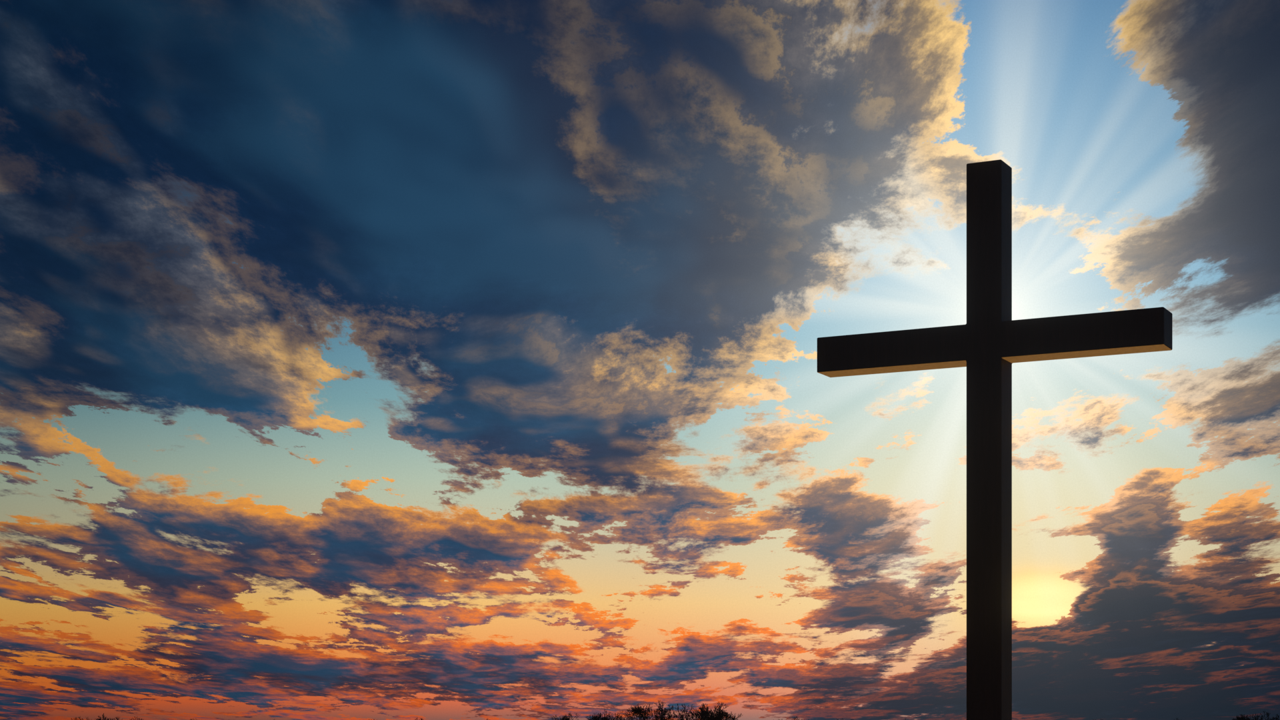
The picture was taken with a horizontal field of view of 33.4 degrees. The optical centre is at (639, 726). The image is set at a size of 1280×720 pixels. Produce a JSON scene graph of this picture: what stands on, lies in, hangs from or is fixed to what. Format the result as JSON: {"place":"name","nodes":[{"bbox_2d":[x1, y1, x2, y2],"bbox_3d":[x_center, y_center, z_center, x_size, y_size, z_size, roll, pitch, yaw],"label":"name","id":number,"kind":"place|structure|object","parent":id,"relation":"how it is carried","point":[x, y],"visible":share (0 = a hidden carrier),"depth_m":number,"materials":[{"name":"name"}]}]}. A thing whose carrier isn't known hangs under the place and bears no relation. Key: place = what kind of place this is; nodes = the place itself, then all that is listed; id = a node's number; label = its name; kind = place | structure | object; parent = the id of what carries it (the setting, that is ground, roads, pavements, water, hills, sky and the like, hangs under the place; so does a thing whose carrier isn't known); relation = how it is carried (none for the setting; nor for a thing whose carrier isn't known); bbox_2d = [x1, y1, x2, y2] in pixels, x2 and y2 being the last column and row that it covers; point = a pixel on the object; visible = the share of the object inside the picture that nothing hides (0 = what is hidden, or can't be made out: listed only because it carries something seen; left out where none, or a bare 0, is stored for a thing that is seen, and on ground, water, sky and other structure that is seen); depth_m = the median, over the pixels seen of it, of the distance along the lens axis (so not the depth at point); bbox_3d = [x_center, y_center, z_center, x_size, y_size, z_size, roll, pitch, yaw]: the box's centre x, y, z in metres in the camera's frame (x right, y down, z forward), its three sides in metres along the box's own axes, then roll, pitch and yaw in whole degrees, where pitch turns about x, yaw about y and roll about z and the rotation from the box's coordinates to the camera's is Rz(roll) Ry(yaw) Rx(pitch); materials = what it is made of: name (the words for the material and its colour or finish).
{"place":"outdoors","nodes":[
{"label":"outdoors","id":0,"kind":"place"},
{"bbox_2d":[0,0,1279,719],"label":"sky","id":1,"kind":"structure","parent":0,"point":[359,359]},
{"bbox_3d":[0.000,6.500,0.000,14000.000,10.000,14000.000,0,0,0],"label":"ground","id":2,"kind":"structure","parent":0,"visible":0},
{"bbox_2d":[70,716,89,719],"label":"tree","id":3,"kind":"object","parent":2,"relation":"on","point":[76,719],"visible":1,"depth_m":379.71,"materials":[{"name":"black plant"}]},
{"bbox_2d":[91,713,134,719],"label":"tree","id":4,"kind":"object","parent":2,"relation":"on","point":[105,719],"visible":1,"depth_m":358.37,"materials":[{"name":"black plant"}]},
{"bbox_2d":[550,714,573,719],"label":"tree","id":5,"kind":"object","parent":2,"relation":"on","point":[557,717],"visible":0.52,"depth_m":398.00,"materials":[{"name":"black plant"}]},
{"bbox_2d":[556,712,578,719],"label":"tree","id":6,"kind":"object","parent":2,"relation":"on","point":[566,718],"visible":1,"depth_m":387.88,"materials":[{"name":"black plant"}]},
{"bbox_2d":[584,709,618,719],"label":"tree","id":7,"kind":"object","parent":2,"relation":"on","point":[595,717],"visible":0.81,"depth_m":381.40,"materials":[{"name":"black plant"}]},
{"bbox_2d":[602,710,632,719],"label":"tree","id":8,"kind":"object","parent":2,"relation":"on","point":[617,716],"visible":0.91,"depth_m":368.00,"materials":[{"name":"black plant"}]},
{"bbox_2d":[651,708,690,719],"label":"tree","id":9,"kind":"object","parent":2,"relation":"on","point":[670,715],"visible":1,"depth_m":326.05,"materials":[{"name":"black plant"}]},
{"bbox_2d":[619,700,723,719],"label":"tree","id":10,"kind":"object","parent":2,"relation":"on","point":[639,711],"visible":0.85,"depth_m":338.55,"materials":[{"name":"black plant"}]},
{"bbox_2d":[688,704,721,719],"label":"tree","id":11,"kind":"object","parent":2,"relation":"on","point":[699,719],"visible":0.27,"depth_m":357.36,"materials":[{"name":"black plant"}]},
{"bbox_2d":[687,702,741,719],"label":"tree","id":12,"kind":"object","parent":2,"relation":"on","point":[723,713],"visible":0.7,"depth_m":352.75,"materials":[{"name":"black plant"}]},
{"bbox_2d":[817,159,1172,719],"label":"cross","id":13,"kind":"object","parent":2,"relation":"on","point":[988,343],"visible":1,"depth_m":20.44,"materials":[{"name":"brown wood"}]},
{"bbox_2d":[1234,713,1261,719],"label":"tree","id":14,"kind":"object","parent":2,"relation":"on","point":[1243,718],"visible":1,"depth_m":352.14,"materials":[{"name":"black plant"}]},
{"bbox_2d":[1232,710,1279,719],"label":"tree","id":15,"kind":"object","parent":2,"relation":"on","point":[1262,717],"visible":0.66,"depth_m":363.44,"materials":[{"name":"black plant"}]}
]}

